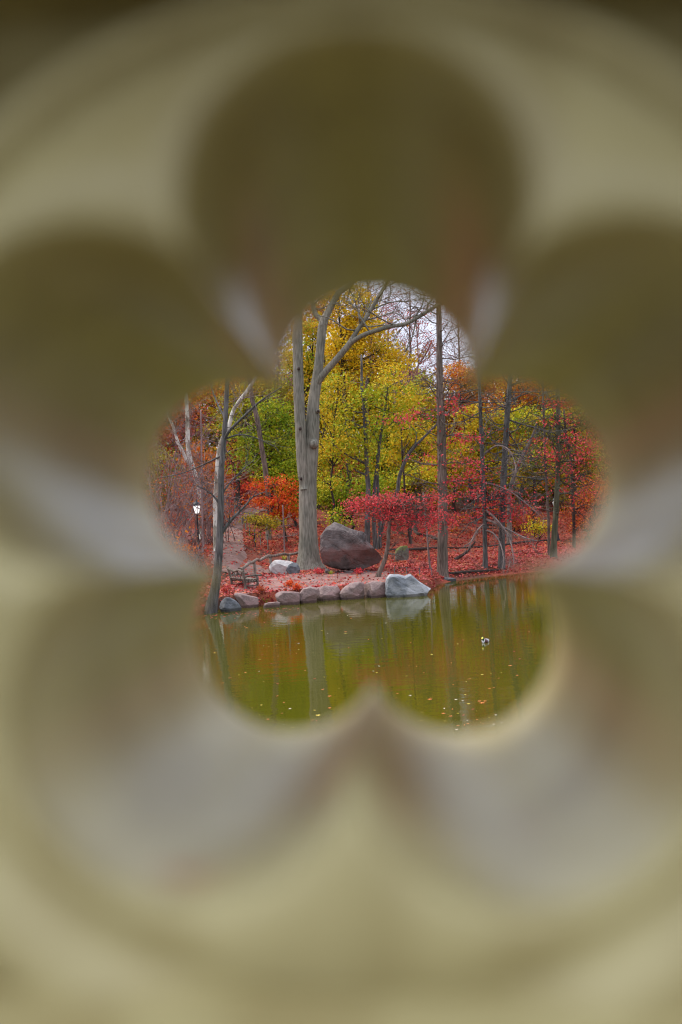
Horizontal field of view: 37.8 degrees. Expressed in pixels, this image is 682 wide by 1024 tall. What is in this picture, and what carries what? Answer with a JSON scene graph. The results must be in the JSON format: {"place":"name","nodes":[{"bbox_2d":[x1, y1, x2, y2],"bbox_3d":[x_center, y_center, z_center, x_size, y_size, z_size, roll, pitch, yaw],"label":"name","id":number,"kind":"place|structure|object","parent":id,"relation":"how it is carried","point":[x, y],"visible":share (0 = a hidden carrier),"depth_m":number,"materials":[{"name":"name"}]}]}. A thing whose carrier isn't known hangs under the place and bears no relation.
{"place":"outdoors","nodes":[
{"label":"outdoors","id":0,"kind":"place"},
{"bbox_2d":[209,504,321,573],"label":"path","id":1,"kind":"structure","parent":0,"point":[240,557],"depth_m":61.42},
{"bbox_2d":[0,0,681,1023],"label":"bridge railing","id":2,"kind":"object","parent":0,"point":[198,198],"visible":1,"depth_m":0.31,"materials":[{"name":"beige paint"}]},
{"bbox_2d":[160,291,541,461],"label":"sky","id":3,"kind":"structure","parent":0,"point":[429,326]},
{"bbox_2d":[198,572,552,731],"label":"water","id":4,"kind":"structure","parent":0,"point":[300,662],"depth_m":27.86,"materials":[{"name":"green liquid"}]},
{"bbox_2d":[219,597,241,611],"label":"shore stone","id":5,"kind":"object","parent":4,"relation":"in","point":[228,604],"visible":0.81,"depth_m":43.01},
{"bbox_2d":[275,591,299,604],"bbox_3d":[-2.397,4.014,45.028,1.099,0.903,0.798,-3,0,0],"label":"shore stone","id":6,"kind":"object","parent":4,"relation":"in","point":[287,598],"visible":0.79,"depth_m":44.70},
{"bbox_2d":[299,586,319,602],"bbox_3d":[-1.452,3.902,45.444,0.997,1.031,0.835,-3,0,0],"label":"shore stone","id":7,"kind":"object","parent":4,"relation":"in","point":[309,594],"visible":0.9,"depth_m":45.11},
{"bbox_2d":[339,582,364,599],"bbox_3d":[0.504,3.779,46.116,1.207,1.093,0.897,-3,0,0],"label":"shore stone","id":8,"kind":"object","parent":4,"relation":"in","point":[352,590],"visible":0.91,"depth_m":45.77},
{"bbox_2d":[364,581,385,597],"bbox_3d":[1.691,3.736,46.460,0.995,1.052,0.874,-3,0,-24],"label":"shore stone","id":9,"kind":"object","parent":4,"relation":"in","point":[374,589],"visible":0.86,"depth_m":46.10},
{"bbox_2d":[385,574,430,597],"bbox_3d":[3.108,3.516,46.173,2.156,1.345,1.415,-3,0,0],"label":"shore stone","id":10,"kind":"object","parent":4,"relation":"in","point":[399,585],"visible":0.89,"depth_m":45.57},
{"bbox_2d":[156,454,601,614],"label":"ground","id":11,"kind":"structure","parent":0,"point":[395,539],"depth_m":68.71,"materials":[{"name":"red plant"}]},
{"bbox_2d":[150,445,180,509],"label":"tree","id":12,"kind":"object","parent":11,"relation":"on","point":[157,460],"visible":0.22,"depth_m":75.71,"materials":[{"name":"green plant"}]},
{"bbox_2d":[150,402,200,480],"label":"tree","id":13,"kind":"object","parent":11,"relation":"on","point":[165,432],"visible":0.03,"depth_m":85.68,"materials":[{"name":"red plant"}]},
{"bbox_2d":[153,488,210,544],"bbox_3d":[-9.649,0.657,54.115,6.079,4.580,5.381,-3,0,23],"label":"thicket bush","id":14,"kind":"object","parent":11,"relation":"on","point":[160,520],"visible":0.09,"depth_m":54.20,"materials":[{"name":"red plant"}]},
{"bbox_2d":[165,522,199,558],"bbox_3d":[-8.734,1.839,52.042,2.740,2.883,3.733,-3,0,-24],"label":"thicket bush","id":15,"kind":"object","parent":11,"relation":"on","point":[182,547],"visible":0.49,"depth_m":51.78,"materials":[{"name":"brown plant"}]},
{"bbox_2d":[155,399,218,508],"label":"rusty tree","id":16,"kind":"object","parent":11,"relation":"on","point":[173,444],"visible":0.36,"depth_m":87.80,"materials":[{"name":"brown plant"}]},
{"bbox_2d":[159,396,216,496],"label":"tree","id":17,"kind":"object","parent":11,"relation":"on","point":[193,433],"visible":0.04,"depth_m":100.80,"materials":[{"name":"red plant"}]},
{"bbox_2d":[167,430,216,492],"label":"crest shrub","id":18,"kind":"object","parent":11,"relation":"on","point":[197,452],"visible":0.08,"depth_m":101.37,"materials":[{"name":"red plant"}]},
{"bbox_2d":[151,460,235,544],"bbox_3d":[-9.487,-0.706,63.604,5.723,5.862,6.372,-3,0,0],"label":"thicket bush","id":19,"kind":"object","parent":11,"relation":"on","point":[208,532],"visible":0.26,"depth_m":63.49,"materials":[{"name":"red plant"}]},
{"bbox_2d":[174,527,212,564],"bbox_3d":[-8.023,1.944,53.333,2.555,2.452,2.987,-3,0,-11],"label":"thicket bush","id":20,"kind":"object","parent":11,"relation":"on","point":[200,555],"visible":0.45,"depth_m":53.03,"materials":[{"name":"brown plant"}]},
{"bbox_2d":[166,397,222,538],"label":"pale sycamore","id":21,"kind":"object","parent":11,"relation":"on","point":[187,417],"visible":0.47,"depth_m":65.87,"materials":[{"name":"grey plant"}]},
{"bbox_2d":[150,419,241,543],"bbox_3d":[-10.897,-1.515,59.285,10.215,8.159,7.991,-3,0,0],"label":"thicket bush","id":22,"kind":"object","parent":11,"relation":"on","point":[174,502],"visible":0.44,"depth_m":58.73,"materials":[{"name":"red plant"}]},
{"bbox_2d":[193,499,201,558],"bbox_3d":[-8.139,1.030,56.600,0.470,3.625,0.470,-3,0,0],"label":"street lamp","id":23,"kind":"object","parent":11,"relation":"on","point":[196,504],"visible":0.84,"depth_m":56.54,"materials":[{"name":"black metal"}]},
{"bbox_2d":[171,410,230,557],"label":"mauve sapling","id":24,"kind":"object","parent":11,"relation":"on","point":[202,508],"visible":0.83,"depth_m":56.46,"materials":[{"name":"brown plant"}]},
{"bbox_2d":[173,437,236,519],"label":"tree","id":25,"kind":"object","parent":11,"relation":"on","point":[209,464],"visible":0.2,"depth_m":77.82,"materials":[{"name":"red plant"}]},
{"bbox_2d":[167,393,244,473],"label":"tree","id":26,"kind":"object","parent":11,"relation":"on","point":[204,423],"visible":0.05,"depth_m":103.56,"materials":[{"name":"red plant"}]},
{"bbox_2d":[150,425,263,534],"bbox_3d":[-11.901,-1.592,57.661,11.840,8.606,11.403,-3,0,37],"label":"thicket bush","id":27,"kind":"object","parent":11,"relation":"on","point":[168,503],"visible":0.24,"depth_m":56.81,"materials":[{"name":"red plant"}]},
{"bbox_2d":[150,411,272,545],"bbox_3d":[-10.060,-2.328,61.992,8.202,9.256,12.725,-3,0,-45],"label":"thicket bush","id":28,"kind":"object","parent":11,"relation":"on","point":[167,464],"visible":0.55,"depth_m":61.17,"materials":[{"name":"red plant"}]},
{"bbox_2d":[184,483,244,525],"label":"thicket bush","id":29,"kind":"object","parent":11,"relation":"on","point":[229,506],"visible":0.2,"depth_m":73.95,"materials":[{"name":"red plant"}]},
{"bbox_2d":[176,479,254,541],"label":"thicket bush","id":30,"kind":"object","parent":11,"relation":"on","point":[226,518],"visible":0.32,"depth_m":65.50,"materials":[{"name":"red plant"}]},
{"bbox_2d":[158,384,292,613],"bbox_3d":[-5.048,-2.884,42.869,6.067,14.721,3.688,-3,0,0],"label":"slender bare tree","id":31,"kind":"object","parent":11,"relation":"on","point":[211,606],"visible":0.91,"depth_m":42.69,"materials":[{"name":"grey plant"}]},
{"bbox_2d":[193,386,260,476],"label":"orange tree","id":32,"kind":"object","parent":11,"relation":"on","point":[212,397],"visible":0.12,"depth_m":91.83,"materials":[{"name":"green plant"}]},
{"bbox_2d":[177,388,291,496],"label":"tree","id":33,"kind":"object","parent":11,"relation":"on","point":[210,411],"visible":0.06,"depth_m":102.65,"materials":[{"name":"green plant"}]},
{"bbox_2d":[195,479,273,504],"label":"red bush","id":34,"kind":"object","parent":11,"relation":"on","point":[243,490],"visible":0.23,"depth_m":89.39,"materials":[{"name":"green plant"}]},
{"bbox_2d":[209,440,261,493],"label":"crest shrub","id":35,"kind":"object","parent":11,"relation":"on","point":[243,480],"visible":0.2,"depth_m":92.23,"materials":[{"name":"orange plant"}]},
{"bbox_2d":[210,379,282,550],"bbox_3d":[-5.789,-3.624,59.260,4.680,12.479,3.610,-3,0,29],"label":"pale sycamore","id":36,"kind":"object","parent":11,"relation":"on","point":[234,408],"visible":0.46,"depth_m":59.88,"materials":[{"name":"grey plant"}]},
{"bbox_2d":[234,593,258,607],"bbox_3d":[-4.223,4.085,44.566,1.080,0.988,0.747,-3,0,0],"label":"shore stone","id":37,"kind":"object","parent":11,"relation":"on","point":[246,601],"visible":0.88,"depth_m":44.29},
{"bbox_2d":[196,372,304,508],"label":"olive tree","id":38,"kind":"object","parent":11,"relation":"on","point":[247,401],"visible":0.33,"depth_m":83.71,"materials":[{"name":"green plant"}]},
{"bbox_2d":[213,381,296,521],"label":"green maple","id":39,"kind":"object","parent":11,"relation":"on","point":[272,424],"visible":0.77,"depth_m":76.41,"materials":[{"name":"green plant"}]},
{"bbox_2d":[238,504,291,546],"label":"green bush","id":40,"kind":"object","parent":11,"relation":"on","point":[271,523],"visible":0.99,"depth_m":65.87,"materials":[{"name":"green plant"}]},
{"bbox_2d":[240,387,290,539],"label":"dark leaning tree","id":41,"kind":"object","parent":11,"relation":"on","point":[261,443],"visible":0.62,"depth_m":69.85,"materials":[{"name":"grey plant"}]},
{"bbox_2d":[239,552,297,577],"bbox_3d":[-3.656,2.949,53.629,0.587,1.364,9.063,-3,0,20],"label":"log railing","id":42,"kind":"object","parent":11,"relation":"on","point":[288,555],"visible":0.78,"depth_m":53.03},
{"bbox_2d":[239,473,298,541],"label":"flame maple","id":43,"kind":"object","parent":11,"relation":"on","point":[272,500],"visible":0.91,"depth_m":67.70,"materials":[{"name":"orange plant"}]},
{"bbox_2d":[269,560,292,573],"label":"white rock","id":44,"kind":"object","parent":11,"relation":"on","point":[277,566],"visible":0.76,"depth_m":52.91,"materials":[{"name":"stone"}]},
{"bbox_2d":[243,452,323,525],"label":"tree","id":45,"kind":"object","parent":11,"relation":"on","point":[286,471],"visible":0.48,"depth_m":75.50,"materials":[{"name":"green plant"}]},
{"bbox_2d":[238,315,333,502],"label":"bare tree","id":46,"kind":"object","parent":11,"relation":"on","point":[291,379],"visible":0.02,"depth_m":96.03,"materials":[{"name":"brown plant"}]},
{"bbox_2d":[274,436,297,499],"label":"tree","id":47,"kind":"object","parent":11,"relation":"on","point":[293,446],"visible":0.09,"depth_m":91.78,"materials":[{"name":"green plant"}]},
{"bbox_2d":[276,505,298,551],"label":"slope sapling","id":48,"kind":"object","parent":11,"relation":"on","point":[283,536],"visible":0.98,"depth_m":63.91,"materials":[{"name":"grey plant"}]},
{"bbox_2d":[286,562,299,573],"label":"grey rock","id":49,"kind":"object","parent":11,"relation":"on","point":[293,567],"visible":0.83,"depth_m":52.71,"materials":[{"name":"stone"}]},
{"bbox_2d":[253,364,356,496],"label":"tree","id":50,"kind":"object","parent":11,"relation":"on","point":[293,407],"visible":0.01,"depth_m":102.55,"materials":[{"name":"green plant"}]},
{"bbox_2d":[280,308,332,417],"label":"golden tree","id":51,"kind":"object","parent":11,"relation":"on","point":[309,364],"visible":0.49,"depth_m":83.64,"materials":[{"name":"yellow plant"}]},
{"bbox_2d":[219,569,413,593],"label":"terrace","id":52,"kind":"structure","parent":11,"relation":"on","point":[277,583],"depth_m":49.78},
{"bbox_2d":[226,566,261,589],"bbox_3d":[-4.628,3.173,47.592,1.042,1.184,2.217,-3,0,-25],"label":"rustic bench","id":53,"kind":"object","parent":52,"relation":"on","point":[243,578],"visible":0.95,"depth_m":46.86,"materials":[{"name":"brown wood"}]},
{"bbox_2d":[320,522,381,569],"bbox_3d":[0.519,1.809,53.554,3.323,2.637,1.996,-3,0,0],"label":"balanced boulder","id":54,"kind":"object","parent":52,"relation":"on","point":[342,547],"visible":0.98,"depth_m":52.81,"materials":[{"name":"stone"}]},
{"bbox_2d":[302,299,346,508],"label":"golden tree","id":55,"kind":"object","parent":11,"relation":"on","point":[318,506],"visible":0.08,"depth_m":89.91,"materials":[{"name":"yellow plant"}]},
{"bbox_2d":[282,319,371,470],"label":"tree","id":56,"kind":"object","parent":11,"relation":"on","point":[327,336],"visible":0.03,"depth_m":106.74,"materials":[{"name":"yellow plant"}]},
{"bbox_2d":[317,585,339,600],"bbox_3d":[-0.609,3.904,46.247,1.264,0.974,0.912,-3,0,0],"label":"shore stone","id":57,"kind":"object","parent":11,"relation":"on","point":[327,593],"visible":0.7,"depth_m":45.90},
{"bbox_2d":[305,372,360,519],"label":"lime tree","id":58,"kind":"object","parent":11,"relation":"on","point":[325,466],"visible":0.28,"depth_m":69.77,"materials":[{"name":"green plant"}]},
{"bbox_2d":[317,506,359,528],"bbox_3d":[-0.069,1.269,59.897,2.697,3.660,2.677,-3,0,0],"label":"yellow bush","id":59,"kind":"object","parent":11,"relation":"on","point":[334,517],"visible":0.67,"depth_m":59.91,"materials":[{"name":"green plant"}]},
{"bbox_2d":[317,366,360,522],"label":"yellow tree","id":60,"kind":"object","parent":11,"relation":"on","point":[338,383],"visible":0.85,"depth_m":63.88,"materials":[{"name":"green plant"}]},
{"bbox_2d":[290,300,403,487],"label":"tree","id":61,"kind":"object","parent":11,"relation":"on","point":[337,371],"visible":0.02,"depth_m":110.30,"materials":[{"name":"yellow plant"}]},
{"bbox_2d":[323,443,385,494],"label":"crest shrub","id":62,"kind":"object","parent":11,"relation":"on","point":[352,471],"visible":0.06,"depth_m":88.37,"materials":[{"name":"green plant"}]},
{"bbox_2d":[317,464,395,528],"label":"tree","id":63,"kind":"object","parent":11,"relation":"on","point":[325,497],"visible":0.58,"depth_m":67.48,"materials":[{"name":"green plant"}]},
{"bbox_2d":[292,291,431,569],"bbox_3d":[1.883,-7.472,54.338,12.870,21.733,6.988,-3,0,24],"label":"twin stemmed tree","id":64,"kind":"object","parent":11,"relation":"on","point":[307,443],"visible":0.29,"depth_m":55.01,"materials":[{"name":"grey plant"}]},
{"bbox_2d":[310,291,418,517],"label":"golden tree","id":65,"kind":"object","parent":11,"relation":"on","point":[352,356],"visible":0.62,"depth_m":79.57,"materials":[{"name":"yellow plant"}]},
{"bbox_2d":[325,291,417,460],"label":"bare tree","id":66,"kind":"object","parent":11,"relation":"on","point":[367,382],"visible":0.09,"depth_m":98.59,"materials":[{"name":"brown plant"}]},
{"bbox_2d":[305,316,444,471],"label":"tree","id":67,"kind":"object","parent":11,"relation":"on","point":[355,398],"visible":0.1,"depth_m":104.37,"materials":[{"name":"yellow plant"}]},
{"bbox_2d":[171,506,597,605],"bbox_3d":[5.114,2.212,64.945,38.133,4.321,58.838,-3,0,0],"label":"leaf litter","id":68,"kind":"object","parent":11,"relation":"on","point":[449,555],"visible":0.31,"depth_m":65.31,"materials":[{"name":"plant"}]},
{"bbox_2d":[321,355,449,549],"bbox_3d":[2.363,-3.694,63.106,7.974,12.584,5.705,-3,0,26],"label":"multi stemmed tree","id":69,"kind":"object","parent":11,"relation":"on","point":[366,465],"visible":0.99,"depth_m":62.92,"materials":[{"name":"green plant"}]},
{"bbox_2d":[204,546,572,610],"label":"shore leaf litter","id":70,"kind":"object","parent":11,"relation":"on","point":[428,570],"visible":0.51,"depth_m":54.86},
{"bbox_2d":[352,412,428,513],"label":"tree","id":71,"kind":"object","parent":11,"relation":"on","point":[384,448],"visible":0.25,"depth_m":87.35,"materials":[{"name":"green plant"}]},
{"bbox_2d":[330,484,472,576],"bbox_3d":[3.090,1.100,50.324,7.277,4.860,3.094,-3,0,0],"label":"red maple understorey","id":72,"kind":"object","parent":11,"relation":"on","point":[395,506],"visible":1,"depth_m":50.23,"materials":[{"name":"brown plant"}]},
{"bbox_2d":[395,546,408,560],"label":"mossy stone","id":73,"kind":"object","parent":11,"relation":"on","point":[404,553],"visible":0.8,"depth_m":58.13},
{"bbox_2d":[356,459,452,536],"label":"tree","id":74,"kind":"object","parent":11,"relation":"on","point":[394,483],"visible":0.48,"depth_m":71.47,"materials":[{"name":"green plant"}]},
{"bbox_2d":[357,291,456,508],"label":"bare tree","id":75,"kind":"object","parent":11,"relation":"on","point":[410,333],"visible":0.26,"depth_m":93.83,"materials":[{"name":"brown plant"}]},
{"bbox_2d":[368,359,449,543],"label":"golden tree","id":76,"kind":"object","parent":11,"relation":"on","point":[411,474],"visible":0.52,"depth_m":66.93,"materials":[{"name":"yellow plant"}]},
{"bbox_2d":[375,373,449,530],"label":"yellow tree","id":77,"kind":"object","parent":11,"relation":"on","point":[420,453],"visible":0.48,"depth_m":75.70,"materials":[{"name":"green plant"}]},
{"bbox_2d":[373,295,461,508],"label":"pink tree","id":78,"kind":"object","parent":11,"relation":"on","point":[386,316],"visible":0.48,"depth_m":91.96,"materials":[{"name":"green plant"}]},
{"bbox_2d":[378,383,463,495],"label":"tree","id":79,"kind":"object","parent":11,"relation":"on","point":[434,422],"visible":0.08,"depth_m":102.32,"materials":[{"name":"yellow plant"}]},
{"bbox_2d":[403,312,442,495],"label":"red tree","id":80,"kind":"object","parent":11,"relation":"on","point":[417,332],"visible":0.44,"depth_m":95.94,"materials":[{"name":"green plant"}]},
{"bbox_2d":[417,492,437,568],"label":"pale sapling","id":81,"kind":"object","parent":11,"relation":"on","point":[429,562],"visible":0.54,"depth_m":55.06,"materials":[{"name":"grey plant"}]},
{"bbox_2d":[373,295,506,576],"bbox_3d":[5.306,-5.976,53.934,7.187,19.325,6.524,-3,0,0],"label":"straight brown tree","id":82,"kind":"object","parent":11,"relation":"on","point":[442,540],"visible":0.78,"depth_m":53.96,"materials":[{"name":"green plant"}]},
{"bbox_2d":[421,438,476,508],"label":"crest shrub","id":83,"kind":"object","parent":11,"relation":"on","point":[447,483],"visible":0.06,"depth_m":93.13,"materials":[{"name":"red plant"}]},
{"bbox_2d":[423,422,486,511],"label":"tree","id":84,"kind":"object","parent":11,"relation":"on","point":[454,475],"visible":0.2,"depth_m":91.45,"materials":[{"name":"red plant"}]},
{"bbox_2d":[415,301,499,503],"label":"bare tree","id":85,"kind":"object","parent":11,"relation":"on","point":[458,356],"visible":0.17,"depth_m":97.96,"materials":[{"name":"brown plant"}]},
{"bbox_2d":[434,360,506,519],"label":"orange tree","id":86,"kind":"object","parent":11,"relation":"on","point":[462,373],"visible":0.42,"depth_m":85.76,"materials":[{"name":"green plant"}]},
{"bbox_2d":[449,568,505,573],"bbox_3d":[7.645,3.341,56.113,4.425,0.254,0.304,-3,0,-38],"label":"fallen log","id":87,"kind":"object","parent":11,"relation":"on","point":[471,571],"visible":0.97,"depth_m":56.00,"materials":[{"name":"brown wood"}]},
{"bbox_2d":[432,369,533,496],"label":"tree","id":88,"kind":"object","parent":11,"relation":"on","point":[484,409],"visible":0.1,"depth_m":100.95,"materials":[{"name":"red plant"}]},
{"bbox_2d":[446,401,523,526],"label":"yellow tree","id":89,"kind":"object","parent":11,"relation":"on","point":[472,427],"visible":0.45,"depth_m":81.45,"materials":[{"name":"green plant"}]},
{"bbox_2d":[432,354,557,575],"bbox_3d":[8.390,-3.686,56.864,6.901,14.858,6.294,-3,0,0],"label":"drooping bank tree","id":90,"kind":"object","parent":11,"relation":"on","point":[484,499],"visible":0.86,"depth_m":56.84,"materials":[{"name":"red plant"}]},
{"bbox_2d":[448,500,546,532],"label":"rusty tree","id":91,"kind":"object","parent":11,"relation":"on","point":[516,527],"visible":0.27,"depth_m":77.78,"materials":[{"name":"red plant"}]},
{"bbox_2d":[459,539,550,547],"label":"fallen log","id":92,"kind":"object","parent":11,"relation":"on","point":[506,543],"visible":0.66,"depth_m":70.37,"materials":[{"name":"wood"}]},
{"bbox_2d":[443,347,573,567],"bbox_3d":[9.643,-4.049,57.246,7.339,15.126,6.587,-3,0,0],"label":"forked bank tree","id":93,"kind":"object","parent":11,"relation":"on","point":[506,433],"visible":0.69,"depth_m":57.38,"materials":[{"name":"red plant"}]},
{"bbox_2d":[486,433,544,504],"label":"crest shrub","id":94,"kind":"object","parent":11,"relation":"on","point":[515,489],"visible":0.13,"depth_m":91.62,"materials":[{"name":"red plant"}]},
{"bbox_2d":[483,384,567,513],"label":"orange tree","id":95,"kind":"object","parent":11,"relation":"on","point":[523,398],"visible":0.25,"depth_m":87.84,"materials":[{"name":"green plant"}]},
{"bbox_2d":[499,418,552,542],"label":"dark leaning tree","id":96,"kind":"object","parent":11,"relation":"on","point":[509,524],"visible":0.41,"depth_m":70.88,"materials":[{"name":"brown plant"}]},
{"bbox_2d":[507,479,551,503],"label":"crest shrub","id":97,"kind":"object","parent":11,"relation":"on","point":[538,490],"visible":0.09,"depth_m":98.62,"materials":[{"name":"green plant"}]},
{"bbox_2d":[492,402,567,527],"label":"lime tree","id":98,"kind":"object","parent":11,"relation":"on","point":[519,416],"visible":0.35,"depth_m":79.63,"materials":[{"name":"green plant"}]},
{"bbox_2d":[489,385,578,500],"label":"tree","id":99,"kind":"object","parent":11,"relation":"on","point":[534,413],"visible":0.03,"depth_m":102.33,"materials":[{"name":"plant"}]},
{"bbox_2d":[517,516,551,548],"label":"yellow bush","id":100,"kind":"object","parent":11,"relation":"on","point":[541,530],"visible":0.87,"depth_m":65.86,"materials":[{"name":"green plant"}]},
{"bbox_2d":[510,391,585,555],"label":"slim pole tree","id":101,"kind":"object","parent":11,"relation":"on","point":[548,516],"visible":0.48,"depth_m":61.65,"materials":[{"name":"brown plant"}]},
{"bbox_2d":[532,445,576,505],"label":"tree","id":102,"kind":"object","parent":11,"relation":"on","point":[551,483],"visible":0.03,"depth_m":91.84,"materials":[{"name":"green plant"}]},
{"bbox_2d":[515,391,602,557],"bbox_3d":[13.497,-3.088,60.463,5.738,12.308,5.959,-3,0,-14],"label":"dark mossy tree","id":103,"kind":"object","parent":11,"relation":"on","point":[559,442],"visible":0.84,"depth_m":60.40,"materials":[{"name":"red plant"}]},
{"bbox_2d":[528,395,602,547],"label":"crooked dark tree","id":104,"kind":"object","parent":11,"relation":"on","point":[573,531],"visible":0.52,"depth_m":66.51,"materials":[{"name":"red plant"}]},
{"bbox_2d":[543,431,602,509],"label":"crest shrub","id":105,"kind":"object","parent":11,"relation":"on","point":[560,496],"visible":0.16,"depth_m":89.61,"materials":[{"name":"red plant"}]},
{"bbox_2d":[547,403,602,514],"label":"olive tree","id":106,"kind":"object","parent":11,"relation":"on","point":[586,446],"visible":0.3,"depth_m":85.68,"materials":[{"name":"green plant"}]},
{"bbox_2d":[552,474,602,538],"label":"rusty tree","id":107,"kind":"object","parent":11,"relation":"on","point":[594,500],"visible":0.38,"depth_m":71.83,"materials":[{"name":"red plant"}]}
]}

